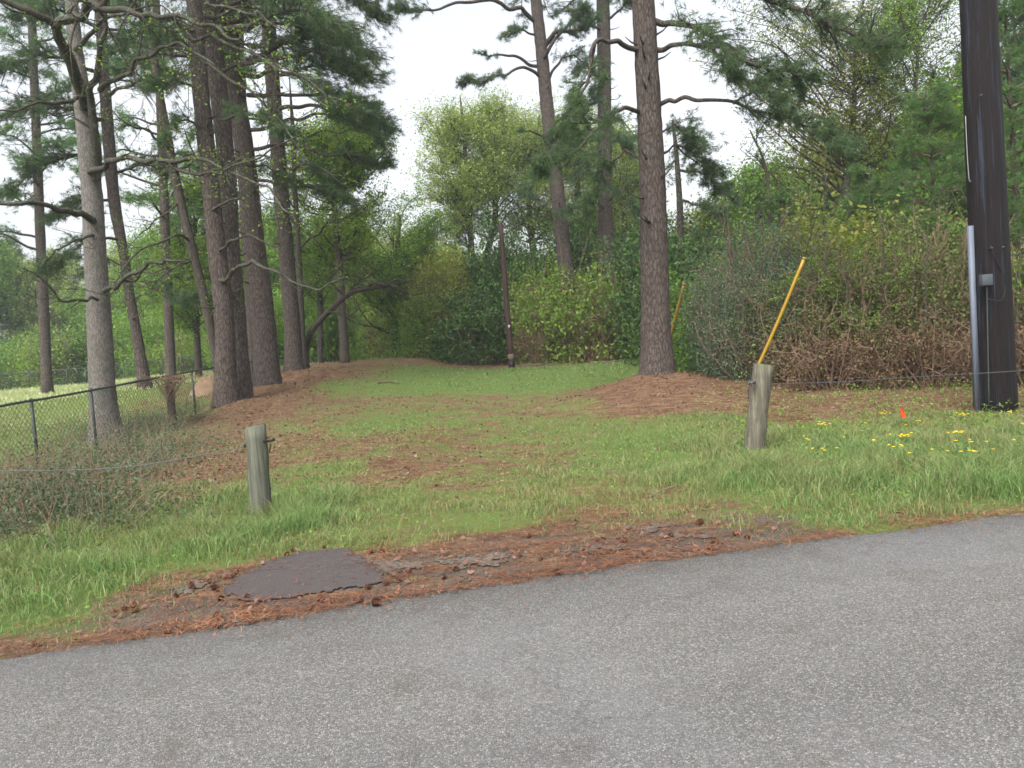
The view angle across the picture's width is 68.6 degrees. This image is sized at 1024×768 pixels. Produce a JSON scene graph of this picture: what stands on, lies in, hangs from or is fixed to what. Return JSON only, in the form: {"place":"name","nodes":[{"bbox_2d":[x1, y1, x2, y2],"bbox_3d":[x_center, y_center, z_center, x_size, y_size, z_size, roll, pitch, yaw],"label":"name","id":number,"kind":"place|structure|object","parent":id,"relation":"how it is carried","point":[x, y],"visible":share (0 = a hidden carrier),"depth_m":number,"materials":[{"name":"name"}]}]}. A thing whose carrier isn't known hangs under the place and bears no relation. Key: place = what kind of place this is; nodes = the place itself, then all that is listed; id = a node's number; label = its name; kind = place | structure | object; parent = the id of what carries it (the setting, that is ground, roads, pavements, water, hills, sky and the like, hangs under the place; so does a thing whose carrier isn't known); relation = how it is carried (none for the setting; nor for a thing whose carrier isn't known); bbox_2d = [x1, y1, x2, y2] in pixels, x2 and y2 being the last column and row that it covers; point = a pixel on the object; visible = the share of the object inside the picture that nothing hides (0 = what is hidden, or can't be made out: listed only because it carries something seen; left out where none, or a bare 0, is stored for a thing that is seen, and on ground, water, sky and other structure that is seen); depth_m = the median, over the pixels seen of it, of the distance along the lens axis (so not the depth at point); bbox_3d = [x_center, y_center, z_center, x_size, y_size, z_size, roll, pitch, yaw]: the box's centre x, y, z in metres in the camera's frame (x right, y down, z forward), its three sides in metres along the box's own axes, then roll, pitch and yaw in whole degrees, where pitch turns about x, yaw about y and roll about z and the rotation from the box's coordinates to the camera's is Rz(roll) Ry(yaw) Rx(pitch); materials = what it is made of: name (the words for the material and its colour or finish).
{"place":"outdoors","nodes":[
{"label":"outdoors","id":0,"kind":"place"},
{"bbox_2d":[0,0,1021,347],"label":"sky","id":1,"kind":"structure","parent":0,"point":[430,51],"materials":[{"name":"white"}]},
{"bbox_2d":[0,513,1023,767],"bbox_3d":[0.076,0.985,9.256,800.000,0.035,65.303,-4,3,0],"label":"road","id":2,"kind":"structure","parent":0,"point":[890,651],"depth_m":3.34,"materials":[{"name":"grey asphalt"}]},
{"bbox_2d":[0,358,1023,659],"bbox_3d":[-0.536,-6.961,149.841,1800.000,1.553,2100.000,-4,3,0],"label":"ground","id":3,"kind":"structure","parent":0,"point":[664,396],"depth_m":9.90,"materials":[{"name":"soil"}]},
{"bbox_2d":[0,237,37,343],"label":"tree","id":4,"kind":"object","parent":3,"relation":"on","point":[5,261],"visible":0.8,"depth_m":65.93,"materials":[{"name":"green plant"}]},
{"bbox_2d":[0,330,37,389],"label":"shrub","id":5,"kind":"object","parent":3,"relation":"on","point":[3,370],"visible":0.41,"depth_m":56.75,"materials":[{"name":"green plant"}]},
{"bbox_2d":[0,232,84,346],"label":"tree","id":6,"kind":"object","parent":3,"relation":"on","point":[30,306],"visible":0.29,"depth_m":68.26,"materials":[{"name":"green plant"}]},
{"bbox_2d":[3,311,87,388],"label":"shrub","id":7,"kind":"object","parent":3,"relation":"on","point":[24,364],"visible":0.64,"depth_m":54.56,"materials":[{"name":"green plant"}]},
{"bbox_2d":[0,0,101,393],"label":"pine tree","id":8,"kind":"object","parent":3,"relation":"on","point":[39,236],"visible":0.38,"depth_m":37.31,"materials":[{"name":"green plant"}]},
{"bbox_2d":[15,314,123,386],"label":"shrub","id":9,"kind":"object","parent":3,"relation":"on","point":[77,347],"visible":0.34,"depth_m":55.53,"materials":[{"name":"green plant"}]},
{"bbox_2d":[50,277,127,352],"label":"tree","id":10,"kind":"object","parent":3,"relation":"on","point":[81,305],"visible":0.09,"depth_m":66.27,"materials":[{"name":"green plant"}]},
{"bbox_2d":[0,355,206,389],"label":"field fence","id":11,"kind":"object","parent":3,"relation":"on","point":[85,369],"visible":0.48,"depth_m":50.93,"materials":[{"name":"metal"}]},
{"bbox_2d":[0,0,211,388],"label":"pine tree","id":12,"kind":"object","parent":3,"relation":"on","point":[29,165],"visible":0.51,"depth_m":25.33,"materials":[{"name":"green plant"}]},
{"bbox_2d":[64,295,160,382],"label":"shrub","id":13,"kind":"object","parent":3,"relation":"on","point":[115,342],"visible":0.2,"depth_m":56.96,"materials":[{"name":"green plant"}]},
{"bbox_2d":[64,0,202,380],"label":"pine tree","id":14,"kind":"object","parent":3,"relation":"on","point":[169,345],"visible":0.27,"depth_m":35.32,"materials":[{"name":"green plant"}]},
{"bbox_2d":[0,357,283,469],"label":"chain link fence","id":15,"kind":"object","parent":3,"relation":"on","point":[30,401],"visible":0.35,"depth_m":15.66,"materials":[{"name":"metal"}]},
{"bbox_2d":[109,222,186,337],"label":"tree","id":16,"kind":"object","parent":3,"relation":"on","point":[139,242],"visible":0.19,"depth_m":63.95,"materials":[{"name":"green plant"}]},
{"bbox_2d":[0,385,315,558],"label":"honeysuckle cover","id":17,"kind":"object","parent":3,"relation":"on","point":[15,509],"visible":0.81,"depth_m":8.95,"materials":[{"name":"green plant"}]},
{"bbox_2d":[112,297,205,378],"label":"shrub","id":18,"kind":"object","parent":3,"relation":"on","point":[149,335],"visible":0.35,"depth_m":54.28,"materials":[{"name":"green plant"}]},
{"bbox_2d":[95,0,255,378],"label":"leaning hardwood","id":19,"kind":"object","parent":3,"relation":"on","point":[188,237],"visible":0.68,"depth_m":22.38,"materials":[{"name":"green plant"}]},
{"bbox_2d":[130,370,222,427],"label":"shrub","id":20,"kind":"object","parent":3,"relation":"on","point":[170,388],"visible":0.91,"depth_m":18.65,"materials":[{"name":"plant"}]},
{"bbox_2d":[144,320,211,374],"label":"shrub","id":21,"kind":"object","parent":3,"relation":"on","point":[181,348],"visible":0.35,"depth_m":52.86,"materials":[{"name":"green plant"}]},
{"bbox_2d":[125,137,244,378],"bbox_3d":[-16.075,-6.054,37.241,6.517,11.912,6.573,-4,3,0],"label":"hardwood tree","id":22,"kind":"object","parent":3,"relation":"on","point":[183,318],"visible":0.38,"depth_m":36.80,"materials":[{"name":"green plant"}]},
{"bbox_2d":[0,0,387,445],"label":"sweetgum tree","id":23,"kind":"object","parent":3,"relation":"on","point":[100,345],"visible":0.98,"depth_m":14.60,"materials":[{"name":"green plant"}]},
{"bbox_2d":[164,0,303,370],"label":"pine tree","id":24,"kind":"object","parent":3,"relation":"on","point":[247,304],"visible":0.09,"depth_m":34.31,"materials":[{"name":"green plant"}]},
{"bbox_2d":[93,0,376,407],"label":"pine tree","id":25,"kind":"object","parent":3,"relation":"on","point":[225,368],"visible":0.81,"depth_m":20.81,"materials":[{"name":"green plant"}]},
{"bbox_2d":[101,0,385,398],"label":"pine tree","id":26,"kind":"object","parent":3,"relation":"on","point":[217,84],"visible":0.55,"depth_m":21.82,"materials":[{"name":"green plant"}]},
{"bbox_2d":[98,0,411,386],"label":"pine tree","id":27,"kind":"object","parent":3,"relation":"on","point":[266,367],"visible":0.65,"depth_m":23.88,"materials":[{"name":"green plant"}]},
{"bbox_2d":[243,423,274,518],"bbox_3d":[-2.568,0.944,7.749,0.369,1.063,0.253,-4,3,0],"label":"wooden post","id":28,"kind":"object","parent":3,"relation":"on","point":[255,445],"visible":0.84,"depth_m":7.67,"materials":[{"name":"grey wood"}]},
{"bbox_2d":[244,279,316,365],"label":"shrub","id":29,"kind":"object","parent":3,"relation":"on","point":[280,338],"visible":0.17,"depth_m":46.65,"materials":[{"name":"green plant"}]},
{"bbox_2d":[166,0,397,370],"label":"pine tree","id":30,"kind":"object","parent":3,"relation":"on","point":[293,357],"visible":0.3,"depth_m":28.42,"materials":[{"name":"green plant"}]},
{"bbox_2d":[223,548,388,600],"bbox_3d":[-1.480,1.321,5.290,1.052,0.010,1.178,-5,3,-18],"label":"asphalt patch","id":31,"kind":"object","parent":3,"relation":"on","point":[281,579],"visible":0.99,"depth_m":5.18,"materials":[{"name":"grey asphalt"}]},
{"bbox_2d":[257,80,378,352],"bbox_3d":[-7.663,-6.555,30.265,5.602,11.995,3.735,-3,3,17],"label":"young hardwood","id":32,"kind":"object","parent":3,"relation":"on","point":[299,262],"visible":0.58,"depth_m":30.28,"materials":[{"name":"green plant"}]},
{"bbox_2d":[261,194,380,362],"bbox_3d":[-10.088,-5.726,39.640,6.808,9.510,5.961,-4,3,16],"label":"hardwood tree","id":33,"kind":"object","parent":3,"relation":"on","point":[321,298],"visible":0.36,"depth_m":39.06,"materials":[{"name":"green plant"}]},
{"bbox_2d":[272,270,376,363],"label":"shrub","id":34,"kind":"object","parent":3,"relation":"on","point":[331,346],"visible":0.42,"depth_m":46.81,"materials":[{"name":"green plant"}]},
{"bbox_2d":[256,102,406,362],"bbox_3d":[-8.400,-7.372,35.784,7.735,12.960,5.741,-4,3,0],"label":"hardwood tree","id":35,"kind":"object","parent":3,"relation":"on","point":[356,230],"visible":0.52,"depth_m":35.17,"materials":[{"name":"green plant"}]},
{"bbox_2d":[303,241,456,368],"bbox_3d":[-5.652,-2.905,27.979,6.937,4.657,3.240,-3,4,31],"label":"bent tree","id":36,"kind":"object","parent":3,"relation":"on","point":[330,309],"visible":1,"depth_m":28.04,"materials":[{"name":"green plant"}]},
{"bbox_2d":[351,273,418,358],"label":"shrub","id":37,"kind":"object","parent":3,"relation":"on","point":[374,343],"visible":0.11,"depth_m":51.92,"materials":[{"name":"green plant"}]},
{"bbox_2d":[326,181,458,357],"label":"hardwood tree","id":38,"kind":"object","parent":3,"relation":"on","point":[415,237],"visible":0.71,"depth_m":42.57,"materials":[{"name":"green plant"}]},
{"bbox_2d":[356,242,472,358],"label":"shrub","id":39,"kind":"object","parent":3,"relation":"on","point":[388,322],"visible":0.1,"depth_m":43.00,"materials":[{"name":"green plant"}]},
{"bbox_2d":[385,279,464,358],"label":"shrub","id":40,"kind":"object","parent":3,"relation":"on","point":[413,344],"visible":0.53,"depth_m":39.53,"materials":[{"name":"green plant"}]},
{"bbox_2d":[388,233,494,358],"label":"shrub","id":41,"kind":"object","parent":3,"relation":"on","point":[433,272],"visible":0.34,"depth_m":40.04,"materials":[{"name":"green plant"}]},
{"bbox_2d":[400,88,521,279],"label":"sweetgum tree","id":42,"kind":"object","parent":3,"relation":"on","point":[464,193],"visible":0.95,"depth_m":44.74,"materials":[{"name":"green plant"}]},
{"bbox_2d":[415,271,527,364],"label":"shrub","id":43,"kind":"object","parent":3,"relation":"on","point":[485,326],"visible":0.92,"depth_m":37.53,"materials":[{"name":"green plant"}]},
{"bbox_2d":[431,84,549,264],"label":"sweetgum tree","id":44,"kind":"object","parent":3,"relation":"on","point":[492,110],"visible":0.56,"depth_m":46.32,"materials":[{"name":"green plant"}]},
{"bbox_2d":[447,205,545,358],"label":"tree","id":45,"kind":"object","parent":3,"relation":"on","point":[494,271],"visible":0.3,"depth_m":40.22,"materials":[{"name":"green plant"}]},
{"bbox_2d":[498,224,514,367],"bbox_3d":[-0.244,-3.866,33.826,0.285,6.663,0.308,-4,3,0],"label":"short pole","id":46,"kind":"object","parent":3,"relation":"on","point":[511,362],"visible":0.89,"depth_m":33.76,"materials":[{"name":"brown wood"}]},
{"bbox_2d":[0,357,1023,650],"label":"grass","id":47,"kind":"structure","parent":3,"relation":"on","point":[982,473],"depth_m":7.34,"materials":[{"name":"green plant"}]},
{"bbox_2d":[0,364,1023,657],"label":"pine straw","id":48,"kind":"object","parent":3,"relation":"on","point":[408,592],"visible":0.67,"depth_m":5.20,"materials":[{"name":"brown plant"}]},
{"bbox_2d":[386,0,637,361],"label":"pine tree","id":49,"kind":"object","parent":3,"relation":"on","point":[543,73],"visible":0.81,"depth_m":35.50,"materials":[{"name":"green plant"}]},
{"bbox_2d":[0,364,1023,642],"bbox_3d":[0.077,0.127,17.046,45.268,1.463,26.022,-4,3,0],"label":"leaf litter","id":50,"kind":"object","parent":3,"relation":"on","point":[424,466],"visible":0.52,"depth_m":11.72,"materials":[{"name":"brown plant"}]},
{"bbox_2d":[3,388,1023,629],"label":"lawn weeds","id":51,"kind":"object","parent":3,"relation":"on","point":[720,510],"visible":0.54,"depth_m":8.35,"materials":[{"name":"green plant"}]},
{"bbox_2d":[469,227,587,360],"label":"shrub","id":52,"kind":"object","parent":3,"relation":"on","point":[536,259],"visible":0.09,"depth_m":39.52,"materials":[{"name":"green plant"}]},
{"bbox_2d":[467,85,597,260],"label":"sweetgum tree","id":53,"kind":"object","parent":3,"relation":"on","point":[536,212],"visible":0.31,"depth_m":48.26,"materials":[{"name":"green plant"}]},
{"bbox_2d":[505,304,566,363],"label":"shrub","id":54,"kind":"object","parent":3,"relation":"on","point":[534,352],"visible":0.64,"depth_m":35.93,"materials":[{"name":"brown plant"}]},
{"bbox_2d":[493,233,602,364],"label":"shrub","id":55,"kind":"object","parent":3,"relation":"on","point":[526,310],"visible":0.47,"depth_m":36.34,"materials":[{"name":"green plant"}]},
{"bbox_2d":[517,232,634,363],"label":"shrub","id":56,"kind":"object","parent":3,"relation":"on","point":[558,309],"visible":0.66,"depth_m":35.15,"materials":[{"name":"green plant"}]},
{"bbox_2d":[523,89,629,246],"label":"oak tree","id":57,"kind":"object","parent":3,"relation":"on","point":[581,185],"visible":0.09,"depth_m":50.60,"materials":[{"name":"green plant"}]},
{"bbox_2d":[532,204,634,297],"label":"shrub","id":58,"kind":"object","parent":3,"relation":"on","point":[577,253],"visible":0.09,"depth_m":39.87,"materials":[{"name":"green plant"}]},
{"bbox_2d":[547,0,639,293],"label":"pine tree","id":59,"kind":"object","parent":3,"relation":"on","point":[605,218],"visible":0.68,"depth_m":36.64,"materials":[{"name":"green plant"}]},
{"bbox_2d":[554,279,637,362],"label":"shrub","id":60,"kind":"object","parent":3,"relation":"on","point":[600,342],"visible":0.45,"depth_m":34.88,"materials":[{"name":"green plant"}]},
{"bbox_2d":[565,243,640,361],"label":"shrub","id":61,"kind":"object","parent":3,"relation":"on","point":[611,284],"visible":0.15,"depth_m":35.67,"materials":[{"name":"green plant"}]},
{"bbox_2d":[582,103,668,246],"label":"oak tree","id":62,"kind":"object","parent":3,"relation":"on","point":[626,167],"visible":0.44,"depth_m":48.70,"materials":[{"name":"green plant"}]},
{"bbox_2d":[588,201,734,358],"bbox_3d":[7.322,-4.682,33.788,7.248,7.189,6.903,-2,4,41],"label":"shrub","id":63,"kind":"object","parent":3,"relation":"on","point":[634,273],"visible":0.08,"depth_m":33.51,"materials":[{"name":"green plant"}]},
{"bbox_2d":[603,221,750,367],"bbox_3d":[6.216,-3.263,27.963,5.783,5.716,5.590,-3,3,25],"label":"shrub","id":64,"kind":"object","parent":3,"relation":"on","point":[637,313],"visible":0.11,"depth_m":27.54,"materials":[{"name":"green plant"}]},
{"bbox_2d":[634,112,742,281],"bbox_3d":[6.832,-5.577,28.773,4.328,9.590,2.721,-4,3,0],"label":"pine tree","id":65,"kind":"object","parent":3,"relation":"on","point":[704,205],"visible":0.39,"depth_m":28.67,"materials":[{"name":"green plant"}]},
{"bbox_2d":[639,233,768,371],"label":"shrub","id":66,"kind":"object","parent":3,"relation":"on","point":[675,335],"visible":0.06,"depth_m":23.74,"materials":[{"name":"green plant"}]},
{"bbox_2d":[511,0,916,374],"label":"pine tree","id":67,"kind":"object","parent":3,"relation":"on","point":[657,356],"visible":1,"depth_m":16.60,"materials":[{"name":"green plant"}]},
{"bbox_2d":[674,214,829,382],"bbox_3d":[6.008,-1.923,18.698,3.974,4.552,4.322,-5,3,-8],"label":"shrub","id":68,"kind":"object","parent":3,"relation":"on","point":[722,351],"visible":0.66,"depth_m":18.31,"materials":[{"name":"green plant"}]},
{"bbox_2d":[744,363,772,451],"bbox_3d":[3.131,0.368,9.542,0.455,1.273,0.290,-4,3,0],"label":"wooden post","id":69,"kind":"object","parent":3,"relation":"on","point":[760,383],"visible":0.88,"depth_m":9.45,"materials":[{"name":"grey wood"}]},
{"bbox_2d":[733,119,786,229],"bbox_3d":[8.805,-4.810,25.813,2.312,8.926,1.605,-5,3,-19],"label":"young hardwood","id":70,"kind":"object","parent":3,"relation":"on","point":[765,170],"visible":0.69,"depth_m":25.61,"materials":[{"name":"green plant"}]},
{"bbox_2d":[687,138,834,269],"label":"tree","id":71,"kind":"object","parent":3,"relation":"on","point":[747,181],"visible":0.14,"depth_m":40.11,"materials":[{"name":"green plant"}]},
{"bbox_2d":[668,166,872,378],"bbox_3d":[6.638,-2.694,19.874,5.872,6.315,5.399,-3,3,28],"label":"shrub","id":72,"kind":"object","parent":3,"relation":"on","point":[744,242],"visible":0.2,"depth_m":19.40,"materials":[{"name":"green plant"}]},
{"bbox_2d":[755,186,805,264],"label":"young pine","id":73,"kind":"object","parent":3,"relation":"on","point":[773,200],"visible":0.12,"depth_m":24.59,"materials":[{"name":"green plant"}]},
{"bbox_2d":[703,254,894,383],"bbox_3d":[6.948,-1.484,18.188,4.747,3.220,4.737,-2,4,38],"label":"shrub","id":74,"kind":"object","parent":3,"relation":"on","point":[792,325],"visible":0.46,"depth_m":17.54,"materials":[{"name":"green plant"}]},
{"bbox_2d":[687,180,911,370],"bbox_3d":[8.474,-2.935,21.665,6.786,5.412,6.572,-4,3,1],"label":"shrub","id":75,"kind":"object","parent":3,"relation":"on","point":[803,228],"visible":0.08,"depth_m":20.59,"materials":[{"name":"green plant"}]},
{"bbox_2d":[739,304,911,393],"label":"shrub","id":76,"kind":"object","parent":3,"relation":"on","point":[804,368],"visible":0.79,"depth_m":16.83,"materials":[{"name":"brown plant"}]},
{"bbox_2d":[689,0,962,233],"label":"oak tree","id":77,"kind":"object","parent":3,"relation":"on","point":[835,83],"visible":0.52,"depth_m":28.79,"materials":[{"name":"green plant"}]},
{"bbox_2d":[790,240,866,384],"bbox_3d":[7.424,-1.601,17.379,1.564,3.453,1.274,-4,3,0],"label":"sapling","id":78,"kind":"object","parent":3,"relation":"on","point":[821,288],"visible":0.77,"depth_m":17.30,"materials":[{"name":"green plant"}]},
{"bbox_2d":[774,108,902,233],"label":"tree","id":79,"kind":"object","parent":3,"relation":"on","point":[833,189],"visible":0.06,"depth_m":40.14,"materials":[{"name":"green plant"}]},
{"bbox_2d":[738,224,949,384],"bbox_3d":[7.970,-1.804,18.504,4.974,4.158,4.984,-5,3,-6],"label":"shrub","id":80,"kind":"object","parent":3,"relation":"on","point":[843,280],"visible":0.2,"depth_m":17.70,"materials":[{"name":"green plant"}]},
{"bbox_2d":[821,245,882,363],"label":"sapling","id":81,"kind":"object","parent":3,"relation":"on","point":[854,255],"visible":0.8,"depth_m":16.98,"materials":[{"name":"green plant"}]},
{"bbox_2d":[686,376,1023,443],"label":"weed cover","id":82,"kind":"object","parent":3,"relation":"on","point":[859,422],"visible":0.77,"depth_m":12.67,"materials":[{"name":"green plant"}]},
{"bbox_2d":[776,286,962,390],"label":"shrub","id":83,"kind":"object","parent":3,"relation":"on","point":[895,386],"visible":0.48,"depth_m":16.68,"materials":[{"name":"brown plant"}]},
{"bbox_2d":[836,159,908,253],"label":"young pine","id":84,"kind":"object","parent":3,"relation":"on","point":[874,184],"visible":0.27,"depth_m":22.70,"materials":[{"name":"green plant"}]},
{"bbox_2d":[849,210,904,387],"bbox_3d":[8.614,-1.937,17.665,1.191,4.250,0.965,-2,4,35],"label":"sapling","id":85,"kind":"object","parent":3,"relation":"on","point":[890,238],"visible":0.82,"depth_m":17.25,"materials":[{"name":"green plant"}]},
{"bbox_2d":[797,231,971,390],"bbox_3d":[8.921,-1.592,18.063,4.747,3.766,4.737,-3,3,24],"label":"shrub","id":86,"kind":"object","parent":3,"relation":"on","point":[864,310],"visible":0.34,"depth_m":17.09,"materials":[{"name":"green plant"}]},
{"bbox_2d":[888,214,933,385],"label":"sapling","id":87,"kind":"object","parent":3,"relation":"on","point":[926,267],"visible":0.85,"depth_m":16.85,"materials":[{"name":"green plant"}]},
{"bbox_2d":[833,0,1008,210],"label":"oak tree","id":88,"kind":"object","parent":3,"relation":"on","point":[902,17],"visible":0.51,"depth_m":27.18,"materials":[{"name":"green plant"}]},
{"bbox_2d":[819,182,1023,387],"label":"shrub","id":89,"kind":"object","parent":3,"relation":"on","point":[940,259],"visible":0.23,"depth_m":17.63,"materials":[{"name":"green plant"}]},
{"bbox_2d":[821,95,1023,256],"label":"tree","id":90,"kind":"object","parent":3,"relation":"on","point":[1020,170],"visible":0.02,"depth_m":23.90,"materials":[{"name":"green plant"}]},
{"bbox_2d":[836,289,1023,389],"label":"shrub","id":91,"kind":"object","parent":3,"relation":"on","point":[943,366],"visible":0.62,"depth_m":16.46,"materials":[{"name":"brown plant"}]},
{"bbox_2d":[859,180,1023,283],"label":"shrub","id":92,"kind":"object","parent":3,"relation":"on","point":[927,194],"visible":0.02,"depth_m":19.71,"materials":[{"name":"green plant"}]},
{"bbox_2d":[863,45,1023,204],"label":"tree","id":93,"kind":"object","parent":3,"relation":"on","point":[960,128],"visible":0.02,"depth_m":32.27,"materials":[{"name":"green plant"}]},
{"bbox_2d":[869,77,1019,257],"bbox_3d":[12.046,-4.377,21.035,4.556,8.123,4.349,-6,3,-22],"label":"young pine","id":94,"kind":"object","parent":3,"relation":"on","point":[901,166],"visible":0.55,"depth_m":20.45,"materials":[{"name":"green plant"}]},
{"bbox_2d":[887,218,1023,384],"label":"shrub","id":95,"kind":"object","parent":3,"relation":"on","point":[1015,264],"visible":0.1,"depth_m":17.11,"materials":[{"name":"green plant"}]},
{"bbox_2d":[914,285,1023,387],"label":"shrub","id":96,"kind":"object","parent":3,"relation":"on","point":[1020,352],"visible":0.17,"depth_m":16.23,"materials":[{"name":"brown plant"}]},
{"bbox_2d":[918,0,1023,297],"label":"young pine","id":97,"kind":"object","parent":3,"relation":"on","point":[1006,12],"visible":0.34,"depth_m":18.72,"materials":[{"name":"green plant"}]},
{"bbox_2d":[926,0,1023,164],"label":"pine","id":98,"kind":"object","parent":3,"relation":"on","point":[1015,67],"visible":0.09,"depth_m":30.49,"materials":[{"name":"green plant"}]},
{"bbox_2d":[959,0,1018,412],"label":"utility pole","id":99,"kind":"object","parent":3,"relation":"on","point":[992,332],"visible":0.94,"depth_m":12.29,"materials":[{"name":"brown wood"}]},
{"bbox_2d":[747,0,878,398],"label":"guy wire","id":100,"kind":"object","parent":99,"relation":"attached to","point":[782,309],"visible":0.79,"depth_m":14.19,"materials":[{"name":"metal"}]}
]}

